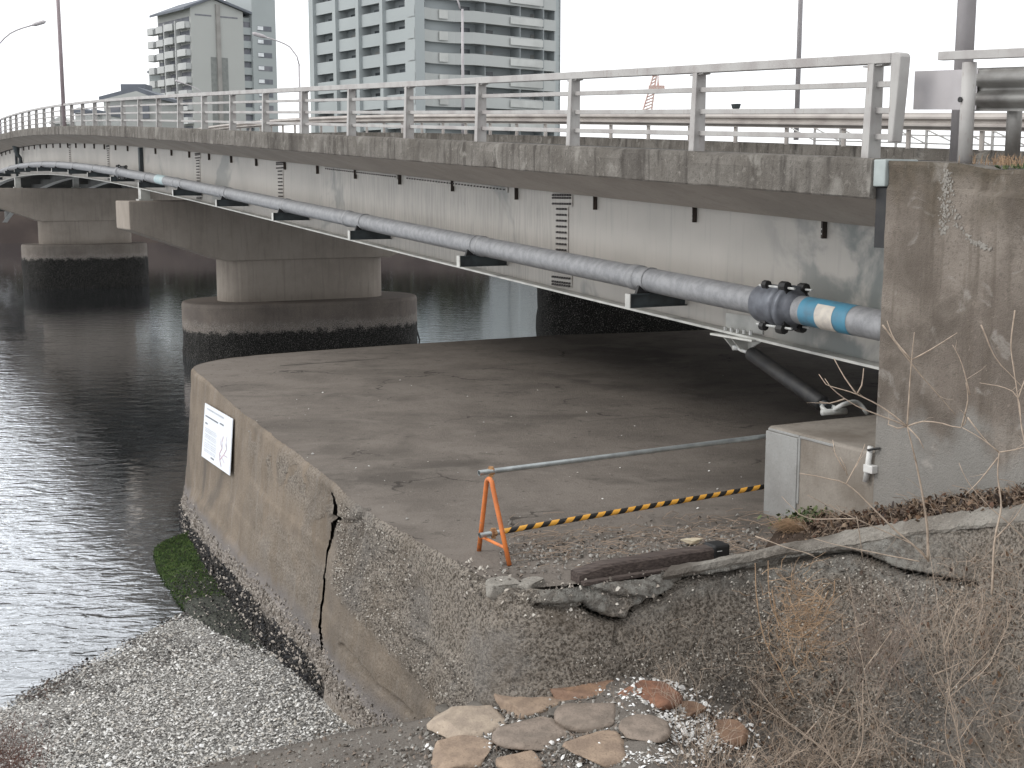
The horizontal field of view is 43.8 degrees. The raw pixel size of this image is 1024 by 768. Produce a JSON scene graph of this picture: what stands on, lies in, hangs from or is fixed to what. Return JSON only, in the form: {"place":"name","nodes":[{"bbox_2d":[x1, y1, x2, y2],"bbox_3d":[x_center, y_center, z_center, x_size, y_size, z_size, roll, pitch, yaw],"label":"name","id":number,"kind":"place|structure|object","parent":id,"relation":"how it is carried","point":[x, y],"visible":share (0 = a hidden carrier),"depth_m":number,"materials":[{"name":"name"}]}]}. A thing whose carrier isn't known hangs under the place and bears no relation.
{"place":"outdoors","nodes":[
{"label":"outdoors","id":0,"kind":"place"},
{"bbox_2d":[0,385,73,551],"bbox_3d":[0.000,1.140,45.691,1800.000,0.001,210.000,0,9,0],"label":"river bed","id":1,"kind":"object","parent":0,"point":[21,517],"depth_m":31.03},
{"bbox_2d":[0,211,160,242],"bbox_3d":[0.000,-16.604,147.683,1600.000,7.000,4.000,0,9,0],"label":"sea wall","id":2,"kind":"structure","parent":1,"relation":"on","point":[15,228],"depth_m":145.56,"materials":[{"name":"concrete"}]},
{"bbox_2d":[0,178,185,289],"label":"bridge pier","id":3,"kind":"structure","parent":1,"relation":"on","point":[84,241],"depth_m":78.52,"materials":[{"name":"concrete"}]},
{"bbox_2d":[0,126,1023,369],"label":"road bridge","id":4,"kind":"structure","parent":3,"relation":"on","point":[813,216],"depth_m":17.94,"materials":[{"name":"concrete"}]},
{"bbox_2d":[56,0,66,125],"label":"lamp post","id":5,"kind":"object","parent":4,"relation":"on","point":[62,87],"visible":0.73,"depth_m":51.58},
{"bbox_2d":[252,32,300,132],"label":"lamp post","id":6,"kind":"object","parent":4,"relation":"on","point":[258,35],"visible":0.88,"depth_m":87.57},
{"bbox_2d":[0,161,880,340],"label":"pipe","id":7,"kind":"object","parent":4,"relation":"attached to","point":[783,307],"depth_m":17.13,"materials":[{"name":"metal"}]},
{"bbox_2d":[0,52,909,157],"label":"bridge railing","id":8,"kind":"object","parent":4,"relation":"on","point":[871,136],"visible":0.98,"depth_m":15.53,"materials":[{"name":"metal"}]},
{"bbox_2d":[457,0,464,133],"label":"lamp post","id":9,"kind":"object","parent":4,"relation":"on","point":[462,62],"visible":0.84,"depth_m":68.09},
{"bbox_2d":[710,313,868,415],"bbox_3d":[3.068,-0.258,14.225,0.607,0.860,2.522,-3,9,-20],"label":"cable restrainer","id":10,"kind":"object","parent":4,"relation":"attached to","point":[790,381],"visible":0.81,"depth_m":14.33,"materials":[{"name":"paint"}]},
{"bbox_2d":[793,0,802,139],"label":"lamp post","id":11,"kind":"object","parent":4,"relation":"on","point":[799,49],"visible":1,"depth_m":40.79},
{"bbox_2d":[116,189,417,360],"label":"bridge pier","id":12,"kind":"structure","parent":1,"relation":"on","point":[283,288],"depth_m":45.93,"materials":[{"name":"concrete"}]},
{"bbox_2d":[49,117,75,125],"bbox_3d":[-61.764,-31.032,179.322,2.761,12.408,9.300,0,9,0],"label":"white house","id":13,"kind":"structure","parent":0,"point":[58,119],"depth_m":174.03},
{"bbox_2d":[99,84,186,127],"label":"gabled house","id":14,"kind":"structure","parent":0,"point":[132,90],"depth_m":195.93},
{"bbox_2d":[110,105,119,112],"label":"window","id":15,"kind":"structure","parent":14,"relation":"in","point":[114,109],"depth_m":195.03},
{"bbox_2d":[142,106,149,118],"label":"window","id":16,"kind":"structure","parent":14,"relation":"in","point":[144,108],"depth_m":195.08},
{"bbox_2d":[147,71,159,92],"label":"tank tower","id":17,"kind":"structure","parent":0,"point":[154,78],"depth_m":298.67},
{"bbox_2d":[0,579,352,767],"bbox_3d":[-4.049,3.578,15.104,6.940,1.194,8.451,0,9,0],"label":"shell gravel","id":18,"kind":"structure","parent":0,"point":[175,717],"depth_m":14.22,"materials":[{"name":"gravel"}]},
{"bbox_2d":[17,613,191,708],"bbox_3d":[-5.350,3.494,16.786,1.245,0.209,4.162,3,9,18],"label":"drift weed","id":19,"kind":"object","parent":18,"relation":"on","point":[46,689],"visible":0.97,"depth_m":15.63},
{"bbox_2d":[175,80,200,92],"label":"lamp post","id":20,"kind":"object","parent":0,"point":[180,82],"visible":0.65,"depth_m":146.43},
{"bbox_2d":[0,243,536,708],"bbox_3d":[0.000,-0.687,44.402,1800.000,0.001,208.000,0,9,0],"label":"water","id":21,"kind":"structure","parent":0,"point":[94,429],"depth_m":33.00,"materials":[{"name":"liquid"}]},
{"bbox_2d":[180,330,1023,767],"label":"concrete quay","id":22,"kind":"structure","parent":21,"relation":"in","point":[430,428],"depth_m":13.33,"materials":[{"name":"concrete"}]},
{"bbox_2d":[202,403,232,475],"bbox_3d":[-4.640,0.858,20.034,0.140,0.983,2.750,-4,9,-22],"label":"notice board","id":23,"kind":"object","parent":22,"relation":"attached to","point":[217,438],"visible":1,"depth_m":19.92,"materials":[{"name":"paper"}]},
{"bbox_2d":[178,501,321,699],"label":"mussels","id":24,"kind":"object","parent":22,"relation":"attached to","point":[296,660],"visible":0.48,"depth_m":16.53},
{"bbox_2d":[180,486,400,726],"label":"barnacles","id":25,"kind":"object","parent":22,"relation":"attached to","point":[333,688],"visible":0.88,"depth_m":14.95},
{"bbox_2d":[248,371,732,537],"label":"scattered shells","id":26,"kind":"object","parent":22,"relation":"on","point":[486,452],"visible":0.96,"depth_m":14.93},
{"bbox_2d":[477,466,511,565],"bbox_3d":[-0.154,1.142,11.162,0.139,0.798,0.570,-3,9,-21],"label":"barrier stand","id":27,"kind":"object","parent":22,"relation":"on","point":[487,481],"visible":1,"depth_m":11.12,"materials":[{"name":"orange paint"}]},
{"bbox_2d":[478,530,499,537],"bbox_3d":[-0.196,1.328,11.311,0.211,0.051,0.047,-5,10,-29],"label":"tube end","id":28,"kind":"object","parent":27,"relation":"attached to","point":[484,534],"visible":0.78,"depth_m":11.28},
{"bbox_2d":[478,434,765,475],"bbox_3d":[1.477,0.622,12.181,4.078,0.049,0.049,-5,10,-30],"label":"galvanised tube","id":29,"kind":"object","parent":27,"relation":"on","point":[611,456],"visible":0.8,"depth_m":11.88,"materials":[{"name":"metal"}]},
{"bbox_2d":[504,484,763,533],"bbox_3d":[1.574,1.139,12.310,3.893,0.049,0.049,-6,10,-29],"label":"striped tube","id":30,"kind":"object","parent":27,"relation":"attached to","point":[623,510],"visible":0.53,"depth_m":12.03,"materials":[{"name":"plastic"}]},
{"bbox_2d":[485,576,520,599],"bbox_3d":[-0.049,1.695,10.503,0.346,0.178,0.274,0,9,0],"label":"concrete lump","id":31,"kind":"object","parent":22,"relation":"on","point":[494,587],"visible":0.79,"depth_m":10.40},
{"bbox_2d":[517,576,544,589],"bbox_3d":[0.143,1.676,10.480,0.170,0.147,0.264,6,10,32],"label":"concrete lump","id":32,"kind":"object","parent":22,"relation":"on","point":[531,582],"visible":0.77,"depth_m":10.43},
{"bbox_2d":[542,585,579,606],"bbox_3d":[0.402,1.779,10.534,0.324,0.224,0.324,0,9,0],"label":"concrete lump","id":33,"kind":"object","parent":22,"relation":"on","point":[561,605],"visible":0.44,"depth_m":10.39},
{"bbox_2d":[455,558,748,620],"bbox_3d":[0.760,1.720,10.671,2.522,0.330,0.925,0,9,0],"label":"crumbled rim","id":34,"kind":"object","parent":22,"relation":"on","point":[570,586],"visible":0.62,"depth_m":10.56,"materials":[{"name":"gravel"}]},
{"bbox_2d":[499,513,759,579],"bbox_3d":[1.145,1.464,11.566,2.523,0.054,2.220,0,9,0],"label":"quay debris","id":35,"kind":"object","parent":22,"relation":"on","point":[621,546],"visible":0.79,"depth_m":11.51,"materials":[{"name":"gravel"}]},
{"bbox_2d":[505,508,779,567],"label":"dry stalks","id":36,"kind":"object","parent":22,"relation":"on","point":[608,541],"visible":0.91,"depth_m":11.80,"materials":[{"name":"plant"}]},
{"bbox_2d":[571,540,729,586],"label":"timber beam","id":37,"kind":"structure","parent":22,"relation":"on","point":[620,568],"depth_m":10.74,"materials":[{"name":"brown wood"}]},
{"bbox_2d":[329,496,983,767],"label":"wall crust","id":38,"kind":"object","parent":22,"relation":"attached to","point":[619,672],"depth_m":10.64},
{"bbox_2d":[681,538,702,544],"bbox_3d":[1.640,1.438,11.618,0.210,0.053,0.102,0,9,0],"label":"foam lump","id":39,"kind":"object","parent":22,"relation":"on","point":[691,541],"visible":0.98,"depth_m":11.60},
{"bbox_2d":[757,505,831,528],"bbox_3d":[2.813,1.250,11.954,1.020,0.298,0.452,0,9,0],"label":"green weed","id":40,"kind":"object","parent":22,"relation":"on","point":[812,511],"visible":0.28,"depth_m":11.95,"materials":[{"name":"green plant"}]},
{"bbox_2d":[733,554,858,701],"bbox_3d":[2.116,1.785,9.323,0.912,1.114,0.604,-4,9,-24],"label":"dry bush","id":41,"kind":"object","parent":22,"relation":"on","point":[809,623],"visible":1,"depth_m":9.34,"materials":[{"name":"plant"}]},
{"bbox_2d":[764,415,876,518],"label":"concrete block","id":42,"kind":"structure","parent":22,"relation":"on","point":[793,451],"depth_m":12.20,"materials":[{"name":"concrete"}]},
{"bbox_2d":[863,446,879,481],"bbox_3d":[3.193,0.716,11.334,0.082,0.342,0.177,-4,10,-27],"label":"white conduit","id":43,"kind":"object","parent":42,"relation":"attached to","point":[869,468],"visible":1,"depth_m":11.33,"materials":[{"name":"paint"}]},
{"bbox_2d":[796,550,1002,696],"bbox_3d":[2.820,1.713,9.394,1.448,1.037,1.576,0,9,0],"label":"dry bush","id":44,"kind":"object","parent":22,"relation":"on","point":[893,635],"visible":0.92,"depth_m":9.37,"materials":[{"name":"plant"}]},
{"bbox_2d":[873,161,1023,585],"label":"bridge abutment","id":45,"kind":"object","parent":22,"relation":"on","point":[954,248],"visible":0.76,"depth_m":10.44,"materials":[{"name":"concrete"}]},
{"bbox_2d":[197,113,1023,150],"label":"guard rail","id":46,"kind":"object","parent":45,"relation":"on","point":[983,122],"visible":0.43,"depth_m":32.92,"materials":[{"name":"metal"}]},
{"bbox_2d":[791,128,1023,149],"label":"fence","id":47,"kind":"object","parent":45,"relation":"on","point":[991,145],"visible":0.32,"depth_m":27.27,"materials":[{"name":"metal"}]},
{"bbox_2d":[949,0,976,161],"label":"lamp post","id":48,"kind":"object","parent":45,"relation":"on","point":[965,25],"depth_m":11.50,"materials":[{"name":"metal"}]},
{"bbox_2d":[913,66,1023,163],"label":"corrugated barrier","id":49,"kind":"object","parent":45,"relation":"on","point":[999,88],"visible":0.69,"depth_m":10.48,"materials":[{"name":"metal"}]},
{"bbox_2d":[938,48,1023,163],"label":"roadside handrail","id":50,"kind":"object","parent":45,"relation":"on","point":[966,99],"visible":0.93,"depth_m":10.24,"materials":[{"name":"metal"}]},
{"bbox_2d":[959,153,1023,166],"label":"dry grass","id":51,"kind":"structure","parent":45,"relation":"on","point":[1000,161],"depth_m":10.13,"materials":[{"name":"plant"}]},
{"bbox_2d":[995,163,1023,169],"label":"wall top moss","id":52,"kind":"object","parent":45,"relation":"on","point":[1018,166],"depth_m":9.96,"materials":[{"name":"green plant"}]},
{"bbox_2d":[883,547,1023,680],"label":"dry bush","id":53,"kind":"object","parent":22,"relation":"on","point":[975,635],"visible":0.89,"depth_m":9.05,"materials":[{"name":"plant"}]},
{"bbox_2d":[536,288,709,335],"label":"mussel covered pier","id":54,"kind":"structure","parent":21,"relation":"in","point":[557,313],"depth_m":33.24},
{"bbox_2d":[0,544,674,767],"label":"beach","id":55,"kind":"structure","parent":0,"point":[55,707],"depth_m":14.39,"materials":[{"name":"gravel"}]},
{"bbox_2d":[0,700,79,767],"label":"seaweed clump","id":56,"kind":"object","parent":55,"relation":"on","point":[9,752],"visible":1,"depth_m":13.34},
{"bbox_2d":[156,534,263,649],"bbox_3d":[-4.414,3.287,18.462,0.965,0.792,8.264,-4,9,-22],"label":"mossy ledge","id":57,"kind":"object","parent":55,"relation":"on","point":[228,616],"visible":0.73,"depth_m":18.21,"materials":[{"name":"plant"}]},
{"bbox_2d":[152,530,225,609],"bbox_3d":[-5.171,2.914,20.183,0.907,0.293,4.078,-3,9,-22],"label":"green algae","id":58,"kind":"object","parent":57,"relation":"on","point":[158,555],"visible":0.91,"depth_m":20.13,"materials":[{"name":"plant"}]},
{"bbox_2d":[169,568,269,653],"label":"ledge shells","id":59,"kind":"object","parent":57,"relation":"on","point":[230,623],"visible":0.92,"depth_m":17.62},
{"bbox_2d":[189,673,750,767],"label":"slope rubble","id":60,"kind":"object","parent":55,"relation":"on","point":[556,754],"visible":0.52,"depth_m":9.79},
{"bbox_2d":[756,684,901,767],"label":"dry bush","id":61,"kind":"object","parent":55,"relation":"on","point":[825,759],"visible":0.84,"depth_m":9.68,"materials":[{"name":"plant"}]},
{"bbox_2d":[308,0,560,135],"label":"apartment tower","id":62,"kind":"structure","parent":0,"point":[364,41],"depth_m":184.50,"materials":[{"name":"grey concrete"}]},
{"bbox_2d":[460,6,469,10],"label":"window","id":63,"kind":"structure","parent":62,"relation":"in","point":[462,7],"depth_m":181.46,"materials":[{"name":"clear glass"}]},
{"bbox_2d":[464,49,469,53],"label":"window","id":64,"kind":"structure","parent":62,"relation":"in","point":[466,51],"depth_m":182.48,"materials":[{"name":"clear glass"}]},
{"bbox_2d":[485,51,492,54],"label":"window","id":65,"kind":"structure","parent":62,"relation":"in","point":[486,52],"depth_m":184.99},
{"bbox_2d":[0,0,1023,150],"label":"sky","id":66,"kind":"structure","parent":0,"point":[105,46],"materials":[{"name":"white"}]},
{"bbox_2d":[195,676,841,767],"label":"apron","id":67,"kind":"object","parent":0,"point":[634,746],"visible":0.2,"depth_m":9.93,"materials":[{"name":"stone"},{"name":"gravel"},{"name":"mortar"}]},
{"bbox_2d":[435,703,448,712],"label":"stone","id":68,"kind":"object","parent":67,"relation":"on","point":[441,708],"visible":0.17,"depth_m":10.93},
{"bbox_2d":[431,735,493,767],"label":"stone","id":69,"kind":"object","parent":67,"relation":"on","point":[463,751],"visible":0.91,"depth_m":9.41,"materials":[{"name":"stone"}]},
{"bbox_2d":[426,705,505,737],"bbox_3d":[-0.336,2.694,9.989,0.647,0.175,0.588,-2,9,-12],"label":"stone","id":70,"kind":"object","parent":67,"relation":"on","point":[464,720],"visible":0.71,"depth_m":9.94,"materials":[{"name":"stone"}]},
{"bbox_2d":[468,700,481,705],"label":"stone","id":71,"kind":"object","parent":67,"relation":"on","point":[473,703],"visible":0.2,"depth_m":10.35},
{"bbox_2d":[496,750,544,767],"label":"stone","id":72,"kind":"object","parent":67,"relation":"on","point":[526,759],"visible":1,"depth_m":9.09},
{"bbox_2d":[494,693,565,718],"bbox_3d":[0.182,2.554,10.214,0.545,0.127,0.509,-5,10,-29],"label":"stone","id":73,"kind":"object","parent":67,"relation":"on","point":[527,706],"visible":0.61,"depth_m":10.07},
{"bbox_2d":[492,716,572,750],"bbox_3d":[0.192,2.644,9.503,0.699,0.147,0.465,-3,9,-17],"label":"stone","id":74,"kind":"object","parent":67,"relation":"on","point":[536,733],"visible":0.8,"depth_m":9.43,"materials":[{"name":"stone"}]},
{"bbox_2d":[547,706,558,717],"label":"stone","id":75,"kind":"object","parent":67,"relation":"on","point":[550,712],"visible":0.41,"depth_m":9.84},
{"bbox_2d":[550,680,612,699],"bbox_3d":[0.579,2.491,10.262,0.572,0.158,0.474,0,9,0],"label":"stone","id":76,"kind":"object","parent":67,"relation":"on","point":[579,691],"visible":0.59,"depth_m":10.15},
{"bbox_2d":[554,703,615,732],"bbox_3d":[0.569,2.544,9.672,0.502,0.143,0.525,0,9,0],"label":"stone","id":77,"kind":"object","parent":67,"relation":"on","point":[580,717],"visible":0.89,"depth_m":9.57,"materials":[{"name":"stone"}]},
{"bbox_2d":[411,675,769,767],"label":"white shells","id":78,"kind":"object","parent":67,"relation":"on","point":[666,715],"visible":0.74,"depth_m":9.65},
{"bbox_2d":[562,730,627,767],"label":"stone","id":79,"kind":"object","parent":67,"relation":"on","point":[608,750],"visible":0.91,"depth_m":9.02,"materials":[{"name":"stone"}]},
{"bbox_2d":[618,714,671,742],"bbox_3d":[0.968,2.527,9.266,0.387,0.111,0.446,0,9,0],"label":"stone","id":80,"kind":"object","parent":67,"relation":"on","point":[645,727],"visible":0.99,"depth_m":9.22,"materials":[{"name":"stone"}]},
{"bbox_2d":[618,680,682,709],"bbox_3d":[1.058,2.460,9.989,0.437,0.142,0.514,-4,10,-26],"label":"stone","id":81,"kind":"object","parent":67,"relation":"on","point":[662,702],"visible":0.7,"depth_m":9.91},
{"bbox_2d":[600,644,719,731],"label":"gravel","id":82,"kind":"structure","parent":67,"relation":"on","point":[663,681],"depth_m":9.69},
{"bbox_2d":[679,701,706,717],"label":"stone","id":83,"kind":"object","parent":67,"relation":"on","point":[691,709],"visible":0.57,"depth_m":10.00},
{"bbox_2d":[711,719,748,748],"bbox_3d":[1.670,2.717,9.859,0.341,0.132,0.452,5,10,28],"label":"stone","id":84,"kind":"object","parent":67,"relation":"on","point":[730,733],"visible":0.68,"depth_m":9.78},
{"bbox_2d":[649,707,818,767],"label":"dry bush","id":85,"kind":"object","parent":67,"relation":"on","point":[752,766],"visible":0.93,"depth_m":8.68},
{"bbox_2d":[731,635,864,723],"bbox_3d":[2.307,2.392,10.735,1.671,0.907,1.533,0,9,0],"label":"dry bush","id":86,"kind":"object","parent":67,"relation":"on","point":[778,695],"visible":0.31,"depth_m":10.54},
{"bbox_2d":[622,534,1023,767],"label":"undergrowth","id":87,"kind":"object","parent":67,"relation":"on","point":[838,702],"visible":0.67,"depth_m":9.67,"materials":[{"name":"plant"}]},
{"bbox_2d":[632,549,1023,767],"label":"dead leaves","id":88,"kind":"object","parent":67,"relation":"on","point":[927,694],"visible":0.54,"depth_m":9.75,"materials":[{"name":"brown plant"}]},
{"bbox_2d":[748,545,1008,767],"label":"tall bare stems","id":89,"kind":"object","parent":67,"relation":"on","point":[858,754],"visible":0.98,"depth_m":8.84,"materials":[{"name":"plant"}]},
{"bbox_2d":[642,76,664,109],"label":"lattice mast","id":90,"kind":"object","parent":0,"point":[654,86],"visible":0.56,"depth_m":409.93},
{"bbox_2d":[507,142,926,160],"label":"road","id":91,"kind":"structure","parent":0,"point":[647,148],"depth_m":36.70,"materials":[{"name":"asphalt"}]},
{"bbox_2d":[0,20,45,43],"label":"lamp post","id":92,"kind":"object","parent":91,"relation":"on","point":[41,22],"visible":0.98,"depth_m":85.33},
{"bbox_2d":[731,104,740,108],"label":"chimney stack","id":93,"kind":"object","parent":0,"point":[735,106],"visible":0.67,"depth_m":253.90,"materials":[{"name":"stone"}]},
{"bbox_2d":[765,494,1020,547],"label":"soil bank","id":94,"kind":"structure","parent":0,"point":[779,535],"depth_m":11.39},
{"bbox_2d":[753,517,806,533],"bbox_3d":[2.517,1.304,11.776,0.494,0.123,0.584,-7,11,-40],"label":"dry grass clump","id":95,"kind":"object","parent":94,"relation":"on","point":[789,524],"visible":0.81,"depth_m":11.71,"materials":[{"name":"plant"}]},
{"bbox_2d":[755,443,928,564],"bbox_3d":[2.388,0.871,9.222,1.285,0.869,0.439,-2,9,-14],"label":"bare shrub","id":96,"kind":"object","parent":94,"relation":"on","point":[909,542],"visible":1,"depth_m":9.26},
{"bbox_2d":[811,321,967,561],"bbox_3d":[2.746,0.447,9.386,1.222,1.829,0.631,0,9,0],"label":"bare shrub","id":97,"kind":"object","parent":94,"relation":"on","point":[908,358],"visible":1,"depth_m":9.35,"materials":[{"name":"plant"}]},
{"bbox_2d":[756,482,1023,549],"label":"fallen leaves","id":98,"kind":"object","parent":94,"relation":"on","point":[991,502],"visible":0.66,"depth_m":10.51,"materials":[{"name":"brown plant"}]},
{"bbox_2d":[796,479,1023,537],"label":"dry stems","id":99,"kind":"object","parent":94,"relation":"on","point":[908,505],"visible":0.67,"depth_m":10.54,"materials":[{"name":"plant"}]},
{"bbox_2d":[953,310,1023,594],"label":"bare shrub","id":100,"kind":"object","parent":94,"relation":"on","point":[996,536],"visible":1,"depth_m":8.88,"materials":[{"name":"plant"}]},
{"label":"ground","id":101,"kind":"structure","parent":0,"visible":0},
{"bbox_2d":[74,107,98,125],"bbox_3d":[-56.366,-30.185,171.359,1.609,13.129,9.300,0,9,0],"label":"white house","id":102,"kind":"structure","parent":101,"relation":"on","point":[88,117],"depth_m":166.81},
{"bbox_2d":[91,109,120,125],"bbox_3d":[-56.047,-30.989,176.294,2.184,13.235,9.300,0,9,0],"label":"white house","id":103,"kind":"structure","parent":101,"relation":"on","point":[113,123],"depth_m":175.32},
{"bbox_2d":[147,0,277,131],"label":"gabled apartment block","id":104,"kind":"structure","parent":101,"relation":"on","point":[209,45],"depth_m":282.11,"materials":[{"name":"concrete"}]},
{"bbox_2d":[243,22,249,27],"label":"window","id":105,"kind":"structure","parent":104,"relation":"in","point":[245,24],"depth_m":284.25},
{"bbox_2d":[244,35,249,40],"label":"window","id":106,"kind":"structure","parent":104,"relation":"in","point":[246,38],"depth_m":284.63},
{"bbox_2d":[244,49,250,54],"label":"window","id":107,"kind":"structure","parent":104,"relation":"in","point":[246,51],"depth_m":285.09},
{"bbox_2d":[244,62,250,67],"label":"window","id":108,"kind":"structure","parent":104,"relation":"in","point":[246,64],"depth_m":285.50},
{"bbox_2d":[245,75,250,80],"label":"window","id":109,"kind":"structure","parent":104,"relation":"in","point":[247,77],"depth_m":285.92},
{"bbox_2d":[246,115,252,120],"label":"window","id":110,"kind":"structure","parent":104,"relation":"in","point":[248,117],"depth_m":287.25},
{"bbox_2d":[257,26,271,31],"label":"window","id":111,"kind":"structure","parent":104,"relation":"in","point":[259,28],"depth_m":285.99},
{"bbox_2d":[258,39,271,44],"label":"window","id":112,"kind":"structure","parent":104,"relation":"in","point":[260,41],"depth_m":286.48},
{"bbox_2d":[258,52,271,57],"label":"window","id":113,"kind":"structure","parent":104,"relation":"in","point":[262,55],"depth_m":286.83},
{"bbox_2d":[258,66,272,71],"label":"window","id":114,"kind":"structure","parent":104,"relation":"in","point":[261,68],"depth_m":287.32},
{"bbox_2d":[259,79,272,84],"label":"window","id":115,"kind":"structure","parent":104,"relation":"in","point":[261,81],"depth_m":287.78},
{"bbox_2d":[260,105,273,110],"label":"window","id":116,"kind":"structure","parent":104,"relation":"in","point":[271,108],"depth_m":289.29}
]}

